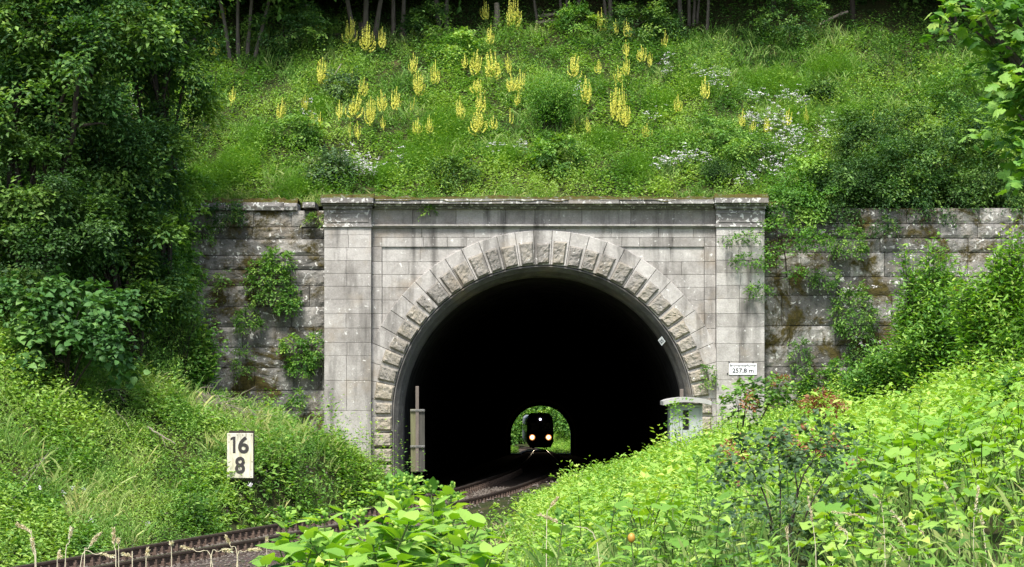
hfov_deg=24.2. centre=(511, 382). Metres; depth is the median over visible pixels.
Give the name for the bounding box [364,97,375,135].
mullein
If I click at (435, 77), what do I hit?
mullein
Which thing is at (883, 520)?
grass stalk
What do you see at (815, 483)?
leafy herb
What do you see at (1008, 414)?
butterbur
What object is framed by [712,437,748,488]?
herb
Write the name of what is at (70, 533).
grass stalk
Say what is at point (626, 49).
mullein
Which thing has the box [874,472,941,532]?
butterbur
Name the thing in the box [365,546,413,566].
leafy herb
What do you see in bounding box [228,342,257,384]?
wall plant
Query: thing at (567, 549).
leafy herb
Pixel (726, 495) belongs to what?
butterbur
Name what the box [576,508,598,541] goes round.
leafy herb
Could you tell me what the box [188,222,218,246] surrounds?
wall plant
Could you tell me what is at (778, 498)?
leafy herb
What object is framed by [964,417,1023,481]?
butterbur
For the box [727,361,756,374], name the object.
name plate
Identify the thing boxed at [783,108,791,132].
mullein
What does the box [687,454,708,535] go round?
leafy herb
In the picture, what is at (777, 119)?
white flower plant
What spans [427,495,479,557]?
leafy herb
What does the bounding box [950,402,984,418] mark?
butterbur
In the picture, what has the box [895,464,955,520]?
butterbur
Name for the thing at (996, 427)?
butterbur
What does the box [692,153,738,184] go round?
shrub
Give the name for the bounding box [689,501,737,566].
leafy herb
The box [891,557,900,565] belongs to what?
leafy herb
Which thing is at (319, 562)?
leafy herb
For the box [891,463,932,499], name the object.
butterbur
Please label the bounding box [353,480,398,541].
leafy herb
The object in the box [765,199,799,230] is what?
wall plant
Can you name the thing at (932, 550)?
leafy herb
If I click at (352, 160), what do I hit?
white flower plant
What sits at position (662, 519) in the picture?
butterbur
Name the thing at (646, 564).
leafy herb
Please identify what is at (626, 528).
leafy herb
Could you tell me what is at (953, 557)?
leafy herb
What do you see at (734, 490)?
leafy herb
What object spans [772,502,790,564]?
leafy herb
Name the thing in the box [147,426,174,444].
dead branch
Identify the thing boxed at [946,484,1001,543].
butterbur
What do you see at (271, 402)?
leafy clump
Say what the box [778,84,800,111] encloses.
white flower plant
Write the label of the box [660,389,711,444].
trackside hut
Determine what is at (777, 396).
maple seedling
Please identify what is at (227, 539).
grass stalk
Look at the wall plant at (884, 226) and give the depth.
68.04 m
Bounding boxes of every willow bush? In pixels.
[829,335,908,409]
[879,231,971,397]
[940,216,1023,385]
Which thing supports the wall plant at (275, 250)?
attached to the retaining wall at (274, 222)
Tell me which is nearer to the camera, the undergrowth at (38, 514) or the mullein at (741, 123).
the undergrowth at (38, 514)
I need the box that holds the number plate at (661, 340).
[658,337,664,345]
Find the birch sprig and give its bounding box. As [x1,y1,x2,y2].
[663,397,696,450]
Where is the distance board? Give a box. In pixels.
[227,430,254,480]
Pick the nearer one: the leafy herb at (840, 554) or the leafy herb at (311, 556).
the leafy herb at (840, 554)
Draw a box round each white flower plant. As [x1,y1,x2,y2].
[330,144,368,177]
[348,154,386,185]
[515,139,528,162]
[643,104,665,129]
[650,155,676,178]
[660,52,675,83]
[665,142,708,175]
[680,149,713,170]
[699,67,723,91]
[710,79,727,99]
[731,167,758,191]
[734,119,782,163]
[738,152,787,184]
[741,106,781,132]
[746,89,764,110]
[750,120,808,170]
[758,88,796,142]
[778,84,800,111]
[779,113,803,152]
[792,89,806,111]
[813,112,838,147]
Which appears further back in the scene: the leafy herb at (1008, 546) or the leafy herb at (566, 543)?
the leafy herb at (566, 543)
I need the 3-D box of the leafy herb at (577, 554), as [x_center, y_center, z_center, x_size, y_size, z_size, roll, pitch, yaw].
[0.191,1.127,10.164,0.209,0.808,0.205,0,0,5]
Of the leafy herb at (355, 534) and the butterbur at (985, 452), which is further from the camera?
the butterbur at (985, 452)
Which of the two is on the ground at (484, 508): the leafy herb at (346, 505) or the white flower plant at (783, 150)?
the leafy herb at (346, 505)
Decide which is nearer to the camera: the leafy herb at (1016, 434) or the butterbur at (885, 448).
the leafy herb at (1016, 434)
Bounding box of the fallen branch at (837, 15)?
[819,10,847,24]
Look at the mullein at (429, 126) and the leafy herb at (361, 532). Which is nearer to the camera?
the leafy herb at (361, 532)
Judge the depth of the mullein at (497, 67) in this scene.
76.34 m
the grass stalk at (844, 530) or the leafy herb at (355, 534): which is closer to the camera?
the leafy herb at (355, 534)
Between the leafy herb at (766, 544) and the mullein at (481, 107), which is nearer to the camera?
the leafy herb at (766, 544)
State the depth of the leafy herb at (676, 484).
18.16 m
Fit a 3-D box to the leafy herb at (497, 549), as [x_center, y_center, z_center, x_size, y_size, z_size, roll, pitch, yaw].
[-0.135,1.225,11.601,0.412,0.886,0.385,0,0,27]
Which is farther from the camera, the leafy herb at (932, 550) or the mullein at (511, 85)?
the mullein at (511, 85)
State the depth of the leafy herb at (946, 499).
14.98 m
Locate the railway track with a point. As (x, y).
(156, 560)
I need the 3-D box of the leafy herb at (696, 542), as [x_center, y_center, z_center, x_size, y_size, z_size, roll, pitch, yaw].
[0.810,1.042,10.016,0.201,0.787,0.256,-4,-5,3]
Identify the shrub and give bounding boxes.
[48,154,221,353]
[118,285,217,384]
[164,308,228,394]
[183,95,232,149]
[201,47,258,97]
[239,0,343,56]
[264,106,330,151]
[296,144,363,187]
[319,66,361,102]
[394,0,456,47]
[420,153,484,194]
[423,25,493,63]
[515,54,589,132]
[522,131,596,184]
[548,0,604,36]
[593,0,674,45]
[621,60,666,121]
[642,0,690,43]
[646,121,692,168]
[672,111,747,159]
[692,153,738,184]
[700,408,885,566]
[709,125,791,178]
[742,0,833,46]
[755,144,856,232]
[797,145,912,232]
[800,71,843,102]
[819,98,936,168]
[847,130,965,224]
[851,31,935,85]
[879,89,997,207]
[905,117,1022,229]
[914,62,1006,120]
[953,118,1023,221]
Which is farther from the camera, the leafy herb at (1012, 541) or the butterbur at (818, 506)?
the butterbur at (818, 506)
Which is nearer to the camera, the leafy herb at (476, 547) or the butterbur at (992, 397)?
the leafy herb at (476, 547)
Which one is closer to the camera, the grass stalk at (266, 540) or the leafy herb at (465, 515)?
the leafy herb at (465, 515)
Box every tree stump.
[358,22,362,38]
[399,26,406,40]
[493,3,499,27]
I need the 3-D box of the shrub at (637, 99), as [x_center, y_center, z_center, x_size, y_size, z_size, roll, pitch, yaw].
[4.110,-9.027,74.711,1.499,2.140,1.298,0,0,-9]
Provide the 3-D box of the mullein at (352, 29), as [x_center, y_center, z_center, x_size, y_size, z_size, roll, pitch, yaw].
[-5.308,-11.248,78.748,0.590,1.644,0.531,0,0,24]
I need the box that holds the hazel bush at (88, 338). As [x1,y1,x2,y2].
[0,266,150,395]
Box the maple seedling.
[713,371,800,433]
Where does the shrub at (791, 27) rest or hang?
on the hillside
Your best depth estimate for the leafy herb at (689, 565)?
9.69 m
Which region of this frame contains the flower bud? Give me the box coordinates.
[628,533,634,566]
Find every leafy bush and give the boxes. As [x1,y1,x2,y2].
[582,432,708,485]
[721,361,855,434]
[896,327,1023,418]
[960,363,1023,410]
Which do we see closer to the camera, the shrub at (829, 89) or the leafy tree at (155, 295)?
the leafy tree at (155, 295)
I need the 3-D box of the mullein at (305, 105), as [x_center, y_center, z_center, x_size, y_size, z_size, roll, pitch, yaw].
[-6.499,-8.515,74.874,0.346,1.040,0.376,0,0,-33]
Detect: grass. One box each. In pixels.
[0,276,390,566]
[267,382,1023,566]
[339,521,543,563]
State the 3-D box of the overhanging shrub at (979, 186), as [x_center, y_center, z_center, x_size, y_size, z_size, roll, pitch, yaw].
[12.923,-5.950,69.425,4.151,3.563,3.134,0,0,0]
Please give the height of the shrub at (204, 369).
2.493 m
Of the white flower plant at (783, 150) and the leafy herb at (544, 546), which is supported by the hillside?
the white flower plant at (783, 150)
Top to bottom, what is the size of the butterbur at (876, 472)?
0.589 m
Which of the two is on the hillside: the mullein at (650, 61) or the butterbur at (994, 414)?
the mullein at (650, 61)
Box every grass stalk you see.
[15,521,35,566]
[30,537,36,566]
[57,550,62,566]
[65,526,72,566]
[80,550,114,566]
[84,532,101,566]
[111,526,115,566]
[116,538,120,566]
[120,551,132,566]
[145,547,150,558]
[169,541,173,566]
[180,545,212,566]
[210,548,232,566]
[224,534,237,566]
[236,547,261,566]
[265,536,268,566]
[536,513,599,565]
[546,496,558,566]
[785,526,789,566]
[807,496,815,555]
[831,510,901,558]
[832,523,847,565]
[873,494,885,563]
[890,509,909,566]
[943,481,959,553]
[973,485,979,565]
[978,509,986,566]
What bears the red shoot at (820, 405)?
on the ground at (484, 508)
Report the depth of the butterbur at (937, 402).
29.45 m
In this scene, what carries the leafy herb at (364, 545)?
on the ground at (484, 508)
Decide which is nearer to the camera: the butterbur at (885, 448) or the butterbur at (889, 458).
the butterbur at (885, 448)
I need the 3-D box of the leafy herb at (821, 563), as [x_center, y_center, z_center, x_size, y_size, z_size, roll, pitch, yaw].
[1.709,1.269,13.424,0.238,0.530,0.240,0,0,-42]
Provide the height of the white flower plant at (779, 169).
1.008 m
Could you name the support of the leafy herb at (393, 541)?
on the ground at (484, 508)
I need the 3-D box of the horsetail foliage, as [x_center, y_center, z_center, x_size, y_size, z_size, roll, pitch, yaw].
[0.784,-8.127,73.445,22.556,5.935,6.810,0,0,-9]
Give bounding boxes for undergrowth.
[0,0,1023,200]
[0,251,391,566]
[420,344,1023,566]
[511,433,569,452]
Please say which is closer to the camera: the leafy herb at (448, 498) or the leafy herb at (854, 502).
the leafy herb at (448, 498)
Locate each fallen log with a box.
[261,28,340,40]
[535,18,556,23]
[538,10,558,16]
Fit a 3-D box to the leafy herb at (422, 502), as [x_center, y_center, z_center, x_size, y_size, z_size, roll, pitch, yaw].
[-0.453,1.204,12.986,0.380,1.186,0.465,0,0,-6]
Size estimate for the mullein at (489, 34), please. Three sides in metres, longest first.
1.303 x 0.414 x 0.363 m
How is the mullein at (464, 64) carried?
on the hillside
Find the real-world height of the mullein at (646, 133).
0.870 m
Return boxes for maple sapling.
[717,215,836,300]
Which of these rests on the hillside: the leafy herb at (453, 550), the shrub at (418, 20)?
the shrub at (418, 20)
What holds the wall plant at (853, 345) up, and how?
attached to the retaining wall at (793, 311)
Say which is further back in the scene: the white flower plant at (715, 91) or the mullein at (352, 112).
the white flower plant at (715, 91)
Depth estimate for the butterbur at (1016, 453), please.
17.44 m
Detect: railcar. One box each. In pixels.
[522,415,544,448]
[527,413,552,448]
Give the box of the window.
[683,410,688,429]
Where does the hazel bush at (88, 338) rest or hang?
on the ground at (484, 508)
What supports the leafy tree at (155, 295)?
on the ground at (484, 508)
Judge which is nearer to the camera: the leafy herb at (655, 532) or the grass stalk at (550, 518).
the grass stalk at (550, 518)
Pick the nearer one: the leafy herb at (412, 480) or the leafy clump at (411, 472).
the leafy herb at (412, 480)
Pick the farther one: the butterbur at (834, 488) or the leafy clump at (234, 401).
the leafy clump at (234, 401)
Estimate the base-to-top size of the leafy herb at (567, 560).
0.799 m
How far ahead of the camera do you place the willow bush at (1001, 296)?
45.71 m
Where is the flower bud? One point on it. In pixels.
(631, 538)
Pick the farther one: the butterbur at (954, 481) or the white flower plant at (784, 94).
the white flower plant at (784, 94)
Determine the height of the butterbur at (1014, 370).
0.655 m
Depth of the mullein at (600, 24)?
79.94 m
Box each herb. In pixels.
[249,538,293,565]
[252,552,304,566]
[255,511,307,566]
[267,530,340,566]
[270,505,305,566]
[270,537,306,566]
[282,527,350,566]
[295,511,320,559]
[296,530,318,566]
[300,507,348,565]
[301,530,351,564]
[311,552,323,566]
[315,531,364,565]
[324,543,366,566]
[329,500,369,555]
[329,509,369,564]
[343,528,382,559]
[344,527,386,560]
[347,507,398,561]
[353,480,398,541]
[356,510,441,566]
[357,528,391,566]
[357,547,416,566]
[361,510,436,566]
[362,491,426,547]
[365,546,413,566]
[366,497,440,562]
[369,472,406,526]
[370,517,445,566]
[372,517,421,563]
[378,523,420,566]
[380,537,444,562]
[385,475,443,560]
[389,469,423,526]
[408,476,452,556]
[417,507,480,560]
[419,496,458,565]
[421,540,456,566]
[422,481,471,564]
[422,509,473,558]
[425,534,446,551]
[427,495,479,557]
[427,513,507,566]
[427,533,509,566]
[432,508,497,566]
[432,512,456,559]
[435,491,482,566]
[436,522,476,566]
[444,541,506,566]
[455,528,505,566]
[457,542,514,566]
[464,527,480,563]
[533,533,550,566]
[538,507,577,566]
[540,545,550,566]
[553,558,581,566]
[557,535,583,566]
[561,525,572,555]
[563,501,578,549]
[563,533,574,565]
[569,552,580,565]
[571,492,594,566]
[573,537,619,566]
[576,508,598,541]
[576,546,602,566]
[592,491,623,540]
[594,502,629,552]
[598,498,611,539]
[599,486,626,565]
[609,495,645,563]
[613,547,651,566]
[616,528,632,564]
[618,525,635,566]
[620,528,652,566]
[622,546,644,566]
[636,556,653,566]
[640,485,665,539]
[642,523,667,564]
[651,478,687,560]
[651,518,675,566]
[674,485,688,516]
[674,547,686,566]
[676,557,687,566]
[680,561,696,566]
[681,502,705,550]
[682,487,704,534]
[683,546,698,564]
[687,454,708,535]
[687,537,706,566]
[688,493,705,545]
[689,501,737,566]
[691,545,707,566]
[695,490,718,527]
[701,494,710,535]
[706,450,723,515]
[706,515,727,565]
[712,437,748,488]
[718,526,748,566]
[721,483,742,543]
[731,508,768,566]
[745,514,768,545]
[745,552,764,566]
[754,552,771,566]
[757,535,785,566]
[771,443,802,523]
[771,484,784,512]
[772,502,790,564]
[772,541,790,566]
[784,443,812,509]
[799,461,823,515]
[802,472,819,504]
[817,446,836,504]
[818,560,828,566]
[819,519,858,566]
[827,555,846,566]
[832,472,873,566]
[836,484,858,527]
[837,508,864,566]
[855,470,897,566]
[856,519,885,566]
[857,419,877,466]
[858,423,876,461]
[859,435,883,484]
[866,485,890,563]
[874,450,889,484]
[874,482,890,533]
[879,537,902,566]
[880,483,901,538]
[884,403,903,442]
[885,516,905,544]
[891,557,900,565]
[893,509,939,566]
[897,530,914,562]
[900,529,923,566]
[903,399,932,452]
[905,445,931,508]
[907,457,926,509]
[908,398,929,434]
[919,486,947,548]
[919,544,942,566]
[920,461,968,566]
[937,405,956,451]
[937,443,961,491]
[942,432,967,480]
[944,415,971,452]
[944,461,959,498]
[945,417,968,480]
[946,449,984,518]
[948,555,964,566]
[949,552,960,566]
[952,439,964,489]
[953,506,986,566]
[968,504,990,566]
[985,409,1002,461]
[986,467,1017,548]
[988,424,1016,492]
[992,492,1023,563]
[998,494,1022,563]
[998,536,1023,566]
[999,428,1023,494]
[999,508,1020,561]
[1003,504,1023,564]
[1004,530,1020,566]
[1010,424,1023,482]
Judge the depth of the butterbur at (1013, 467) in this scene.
17.95 m
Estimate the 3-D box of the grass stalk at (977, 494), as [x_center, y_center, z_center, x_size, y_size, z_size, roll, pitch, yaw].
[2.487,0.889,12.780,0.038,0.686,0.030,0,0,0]
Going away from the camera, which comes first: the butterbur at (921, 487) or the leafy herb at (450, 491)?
the leafy herb at (450, 491)
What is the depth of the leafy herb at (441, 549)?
11.50 m
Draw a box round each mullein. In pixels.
[210,38,220,63]
[227,87,236,118]
[276,98,285,118]
[301,96,307,115]
[317,57,327,96]
[336,100,342,129]
[342,17,357,55]
[345,94,363,129]
[354,120,360,144]
[358,77,367,105]
[359,21,375,62]
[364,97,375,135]
[377,89,386,121]
[378,27,386,60]
[380,115,385,134]
[391,87,400,117]
[408,53,417,83]
[412,118,422,144]
[413,71,425,104]
[425,114,432,140]
[431,60,439,96]
[456,96,464,120]
[461,53,467,77]
[468,110,487,143]
[469,49,481,79]
[470,78,484,100]
[475,90,485,124]
[480,1,488,29]
[485,49,500,84]
[486,28,493,51]
[489,115,497,138]
[505,55,511,80]
[506,0,521,34]
[506,73,516,105]
[512,91,520,115]
[515,69,524,92]
[567,53,581,81]
[580,76,591,110]
[585,117,590,140]
[593,61,601,84]
[597,7,607,34]
[610,83,621,121]
[613,19,618,43]
[613,65,622,89]
[618,83,626,113]
[619,103,630,129]
[622,41,629,57]
[622,59,629,90]
[623,19,631,52]
[636,45,646,69]
[642,126,652,141]
[647,55,652,77]
[661,30,667,50]
[674,97,681,114]
[700,76,709,107]
[739,111,745,136]
[764,118,771,139]
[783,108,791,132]
[803,107,808,125]
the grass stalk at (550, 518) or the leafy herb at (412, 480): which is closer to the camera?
the grass stalk at (550, 518)
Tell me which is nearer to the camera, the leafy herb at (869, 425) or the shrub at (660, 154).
the leafy herb at (869, 425)
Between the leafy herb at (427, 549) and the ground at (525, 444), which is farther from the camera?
the ground at (525, 444)
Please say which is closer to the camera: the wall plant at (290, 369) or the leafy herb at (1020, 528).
the leafy herb at (1020, 528)
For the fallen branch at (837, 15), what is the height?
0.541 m
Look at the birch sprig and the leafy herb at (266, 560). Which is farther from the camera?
the birch sprig
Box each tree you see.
[0,0,189,312]
[0,10,146,252]
[0,80,211,362]
[0,126,131,344]
[48,193,206,373]
[88,0,239,363]
[201,0,297,59]
[258,0,343,31]
[334,0,382,43]
[385,0,461,38]
[434,0,448,32]
[511,420,521,445]
[513,407,534,443]
[514,415,521,444]
[531,406,556,434]
[533,0,537,20]
[537,406,557,431]
[546,407,565,435]
[556,410,567,435]
[559,0,567,17]
[566,423,569,438]
[603,0,676,23]
[678,0,699,28]
[705,0,709,36]
[770,0,775,11]
[850,0,855,19]
[904,0,956,47]
[919,0,1023,195]
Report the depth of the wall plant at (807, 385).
68.03 m
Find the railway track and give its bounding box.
[12,445,571,566]
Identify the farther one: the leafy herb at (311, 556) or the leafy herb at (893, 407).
the leafy herb at (893, 407)
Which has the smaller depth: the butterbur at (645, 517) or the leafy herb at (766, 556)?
the leafy herb at (766, 556)
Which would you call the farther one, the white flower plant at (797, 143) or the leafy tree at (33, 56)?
the white flower plant at (797, 143)
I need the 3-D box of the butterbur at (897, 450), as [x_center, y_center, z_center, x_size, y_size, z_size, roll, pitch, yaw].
[3.231,0.774,19.750,0.517,0.636,0.604,0,0,-17]
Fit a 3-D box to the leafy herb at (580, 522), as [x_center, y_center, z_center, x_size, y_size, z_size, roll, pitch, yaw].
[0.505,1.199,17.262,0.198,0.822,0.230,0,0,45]
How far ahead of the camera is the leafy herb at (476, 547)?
12.78 m
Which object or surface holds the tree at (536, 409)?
on the ground at (525, 444)
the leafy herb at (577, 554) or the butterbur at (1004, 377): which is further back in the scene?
the butterbur at (1004, 377)
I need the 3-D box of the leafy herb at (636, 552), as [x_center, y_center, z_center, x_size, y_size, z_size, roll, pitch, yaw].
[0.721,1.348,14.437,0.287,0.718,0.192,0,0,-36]
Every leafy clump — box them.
[0,314,58,377]
[45,355,126,424]
[82,403,168,462]
[151,465,220,535]
[203,388,253,415]
[246,389,284,417]
[248,377,359,520]
[304,385,376,506]
[336,402,411,506]
[373,445,427,497]
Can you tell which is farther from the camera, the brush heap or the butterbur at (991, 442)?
the brush heap
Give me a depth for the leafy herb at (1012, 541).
11.09 m
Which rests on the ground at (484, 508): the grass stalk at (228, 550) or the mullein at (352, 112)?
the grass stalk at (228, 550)
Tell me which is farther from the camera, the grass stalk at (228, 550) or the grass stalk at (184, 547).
the grass stalk at (184, 547)
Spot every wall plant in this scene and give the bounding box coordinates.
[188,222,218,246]
[203,199,248,231]
[209,269,234,294]
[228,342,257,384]
[230,304,267,335]
[239,252,296,308]
[259,244,297,278]
[271,284,303,320]
[276,332,309,356]
[279,350,317,380]
[283,386,314,412]
[300,211,323,227]
[302,329,323,369]
[417,204,437,221]
[699,364,718,391]
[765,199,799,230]
[784,336,815,380]
[792,368,842,402]
[807,265,843,292]
[822,220,869,261]
[822,352,862,385]
[825,279,882,342]
[845,327,885,365]
[867,213,902,237]
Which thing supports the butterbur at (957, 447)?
on the ground at (484, 508)
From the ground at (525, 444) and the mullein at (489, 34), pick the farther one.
the ground at (525, 444)
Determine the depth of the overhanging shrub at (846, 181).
68.40 m
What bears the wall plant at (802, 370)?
attached to the retaining wall at (793, 311)
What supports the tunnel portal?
on the ground at (484, 508)
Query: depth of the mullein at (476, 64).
76.52 m
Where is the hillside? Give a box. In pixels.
[1,0,1023,210]
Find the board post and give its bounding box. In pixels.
[410,386,424,471]
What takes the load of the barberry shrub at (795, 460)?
on the ground at (484, 508)
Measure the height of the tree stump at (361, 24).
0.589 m
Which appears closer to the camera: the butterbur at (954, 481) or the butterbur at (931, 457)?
the butterbur at (954, 481)
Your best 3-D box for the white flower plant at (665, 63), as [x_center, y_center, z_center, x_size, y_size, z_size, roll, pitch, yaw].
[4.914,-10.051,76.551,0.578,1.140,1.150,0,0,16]
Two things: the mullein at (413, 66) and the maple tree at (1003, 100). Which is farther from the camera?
the mullein at (413, 66)
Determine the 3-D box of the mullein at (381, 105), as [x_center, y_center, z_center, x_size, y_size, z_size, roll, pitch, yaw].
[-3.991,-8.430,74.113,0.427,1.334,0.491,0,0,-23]
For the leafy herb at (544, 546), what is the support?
on the ground at (484, 508)
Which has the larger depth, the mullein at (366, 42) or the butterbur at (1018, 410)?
the mullein at (366, 42)
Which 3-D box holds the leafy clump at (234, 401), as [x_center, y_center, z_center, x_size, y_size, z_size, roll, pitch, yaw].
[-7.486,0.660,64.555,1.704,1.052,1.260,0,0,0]
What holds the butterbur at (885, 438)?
on the ground at (484, 508)
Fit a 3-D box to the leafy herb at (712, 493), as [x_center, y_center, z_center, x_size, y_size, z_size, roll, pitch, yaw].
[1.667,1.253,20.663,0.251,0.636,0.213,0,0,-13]
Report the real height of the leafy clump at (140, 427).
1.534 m
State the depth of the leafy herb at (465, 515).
12.36 m
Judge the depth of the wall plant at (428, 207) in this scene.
67.74 m
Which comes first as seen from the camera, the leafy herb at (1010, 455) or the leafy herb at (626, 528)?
the leafy herb at (626, 528)
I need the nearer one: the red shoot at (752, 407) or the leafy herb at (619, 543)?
the leafy herb at (619, 543)
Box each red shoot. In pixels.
[738,388,758,430]
[765,372,790,417]
[792,386,852,430]
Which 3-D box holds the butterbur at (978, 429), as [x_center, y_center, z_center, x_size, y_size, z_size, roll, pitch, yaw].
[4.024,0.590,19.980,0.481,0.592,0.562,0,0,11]
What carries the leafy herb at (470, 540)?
on the ground at (484, 508)
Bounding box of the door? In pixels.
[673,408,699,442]
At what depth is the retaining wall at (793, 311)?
68.40 m
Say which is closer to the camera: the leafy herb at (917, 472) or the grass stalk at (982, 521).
the grass stalk at (982, 521)
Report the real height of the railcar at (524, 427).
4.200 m
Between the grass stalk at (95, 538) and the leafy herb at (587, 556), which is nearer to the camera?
the grass stalk at (95, 538)
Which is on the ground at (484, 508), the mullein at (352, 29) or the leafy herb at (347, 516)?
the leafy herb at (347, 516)
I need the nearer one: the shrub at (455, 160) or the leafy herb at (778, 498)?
the leafy herb at (778, 498)
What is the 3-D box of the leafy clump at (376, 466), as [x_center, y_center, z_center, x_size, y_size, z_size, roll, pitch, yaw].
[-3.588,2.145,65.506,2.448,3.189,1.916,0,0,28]
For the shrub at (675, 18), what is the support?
on the hillside
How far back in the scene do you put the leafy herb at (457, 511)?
13.37 m
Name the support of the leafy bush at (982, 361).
on the ground at (484, 508)
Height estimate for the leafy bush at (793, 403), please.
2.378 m
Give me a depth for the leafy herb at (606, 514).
24.44 m
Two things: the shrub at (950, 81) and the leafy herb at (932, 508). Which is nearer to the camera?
the leafy herb at (932, 508)
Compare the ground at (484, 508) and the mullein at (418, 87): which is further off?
the mullein at (418, 87)
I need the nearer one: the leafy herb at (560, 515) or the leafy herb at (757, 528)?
the leafy herb at (560, 515)
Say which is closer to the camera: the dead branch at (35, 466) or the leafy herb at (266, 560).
the leafy herb at (266, 560)
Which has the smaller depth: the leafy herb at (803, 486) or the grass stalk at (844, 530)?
the grass stalk at (844, 530)
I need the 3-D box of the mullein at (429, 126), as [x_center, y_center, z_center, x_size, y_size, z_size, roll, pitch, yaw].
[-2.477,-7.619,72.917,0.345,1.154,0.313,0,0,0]
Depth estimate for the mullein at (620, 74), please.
76.18 m
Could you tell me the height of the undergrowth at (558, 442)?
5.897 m
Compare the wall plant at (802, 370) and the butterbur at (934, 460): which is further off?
the wall plant at (802, 370)
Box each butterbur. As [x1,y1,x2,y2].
[603,499,674,541]
[607,499,693,566]
[615,515,663,542]
[620,504,690,537]
[629,501,708,566]
[672,539,711,564]
[673,509,723,538]
[716,485,747,506]
[717,491,778,523]
[796,526,878,565]
[799,502,847,565]
[805,518,839,560]
[812,448,892,513]
[812,500,887,566]
[816,462,851,495]
[825,502,889,563]
[828,478,889,527]
[830,457,895,521]
[835,444,900,503]
[836,469,898,514]
[839,468,893,528]
[845,437,923,471]
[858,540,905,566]
[860,452,895,498]
[868,437,936,505]
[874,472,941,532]
[878,433,939,495]
[886,449,950,518]
[888,462,949,492]
[889,419,941,450]
[890,433,958,466]
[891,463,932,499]
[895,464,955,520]
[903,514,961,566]
[910,447,954,477]
[911,484,973,524]
[921,431,960,470]
[922,441,980,472]
[922,496,981,539]
[923,416,966,441]
[923,488,1006,560]
[924,401,948,415]
[928,449,976,501]
[930,423,974,467]
[930,467,1019,525]
[935,425,965,451]
[941,442,1017,506]
[942,466,961,500]
[944,433,1019,508]
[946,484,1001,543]
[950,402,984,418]
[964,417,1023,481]
[965,420,984,436]
[966,419,1022,465]
[969,422,1017,451]
[971,441,1023,507]
[972,381,1013,400]
[973,441,1010,466]
[973,462,1023,537]
[974,447,1018,489]
[975,466,1004,506]
[979,391,1007,409]
[984,417,1023,462]
[988,399,1023,451]
[989,408,1023,476]
[989,411,1023,450]
[993,375,1022,397]
[996,367,1023,400]
[998,433,1023,478]
[1007,459,1023,501]
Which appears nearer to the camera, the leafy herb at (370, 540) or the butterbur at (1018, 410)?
the leafy herb at (370, 540)
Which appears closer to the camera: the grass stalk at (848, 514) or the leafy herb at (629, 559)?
the grass stalk at (848, 514)
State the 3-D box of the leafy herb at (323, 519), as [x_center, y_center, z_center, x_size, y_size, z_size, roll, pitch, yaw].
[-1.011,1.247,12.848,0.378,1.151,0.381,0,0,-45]
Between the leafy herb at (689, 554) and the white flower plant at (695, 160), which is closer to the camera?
the leafy herb at (689, 554)
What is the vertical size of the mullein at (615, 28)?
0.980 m
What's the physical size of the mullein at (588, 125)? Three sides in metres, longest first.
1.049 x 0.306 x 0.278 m
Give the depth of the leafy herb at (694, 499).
20.65 m
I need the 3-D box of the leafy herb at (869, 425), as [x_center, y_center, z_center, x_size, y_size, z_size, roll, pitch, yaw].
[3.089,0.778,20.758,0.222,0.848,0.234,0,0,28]
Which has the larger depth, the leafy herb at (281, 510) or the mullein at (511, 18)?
the mullein at (511, 18)
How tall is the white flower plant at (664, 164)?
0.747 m
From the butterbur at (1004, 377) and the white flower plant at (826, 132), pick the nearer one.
the butterbur at (1004, 377)
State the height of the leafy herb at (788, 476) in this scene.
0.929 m
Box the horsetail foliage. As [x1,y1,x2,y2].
[181,43,880,199]
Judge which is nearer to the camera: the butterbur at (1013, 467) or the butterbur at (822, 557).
the butterbur at (822, 557)
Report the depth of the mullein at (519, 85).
75.75 m
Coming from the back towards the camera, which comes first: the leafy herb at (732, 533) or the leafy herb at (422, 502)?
the leafy herb at (732, 533)
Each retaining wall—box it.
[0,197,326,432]
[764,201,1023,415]
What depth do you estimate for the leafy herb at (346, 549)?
12.00 m
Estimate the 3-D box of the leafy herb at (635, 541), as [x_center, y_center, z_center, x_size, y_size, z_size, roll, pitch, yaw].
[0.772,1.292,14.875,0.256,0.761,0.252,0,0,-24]
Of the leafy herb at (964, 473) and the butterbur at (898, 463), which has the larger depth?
the butterbur at (898, 463)
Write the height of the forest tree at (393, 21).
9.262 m
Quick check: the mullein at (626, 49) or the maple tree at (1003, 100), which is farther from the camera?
the mullein at (626, 49)
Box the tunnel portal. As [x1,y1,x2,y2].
[320,193,769,496]
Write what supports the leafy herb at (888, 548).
on the ground at (484, 508)
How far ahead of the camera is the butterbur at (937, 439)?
21.93 m
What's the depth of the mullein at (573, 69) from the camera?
76.59 m
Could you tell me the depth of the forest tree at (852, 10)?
80.46 m
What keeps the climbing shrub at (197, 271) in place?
on the ground at (484, 508)
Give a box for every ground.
[0,310,1023,566]
[513,432,568,452]
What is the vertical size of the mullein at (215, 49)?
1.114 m
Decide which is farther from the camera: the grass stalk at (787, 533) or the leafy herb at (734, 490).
the leafy herb at (734, 490)
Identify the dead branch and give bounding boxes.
[11,447,58,491]
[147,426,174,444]
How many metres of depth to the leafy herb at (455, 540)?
11.62 m
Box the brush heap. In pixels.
[196,386,275,430]
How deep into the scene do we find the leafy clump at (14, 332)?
61.61 m
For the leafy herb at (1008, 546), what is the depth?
13.18 m
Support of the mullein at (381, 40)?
on the hillside

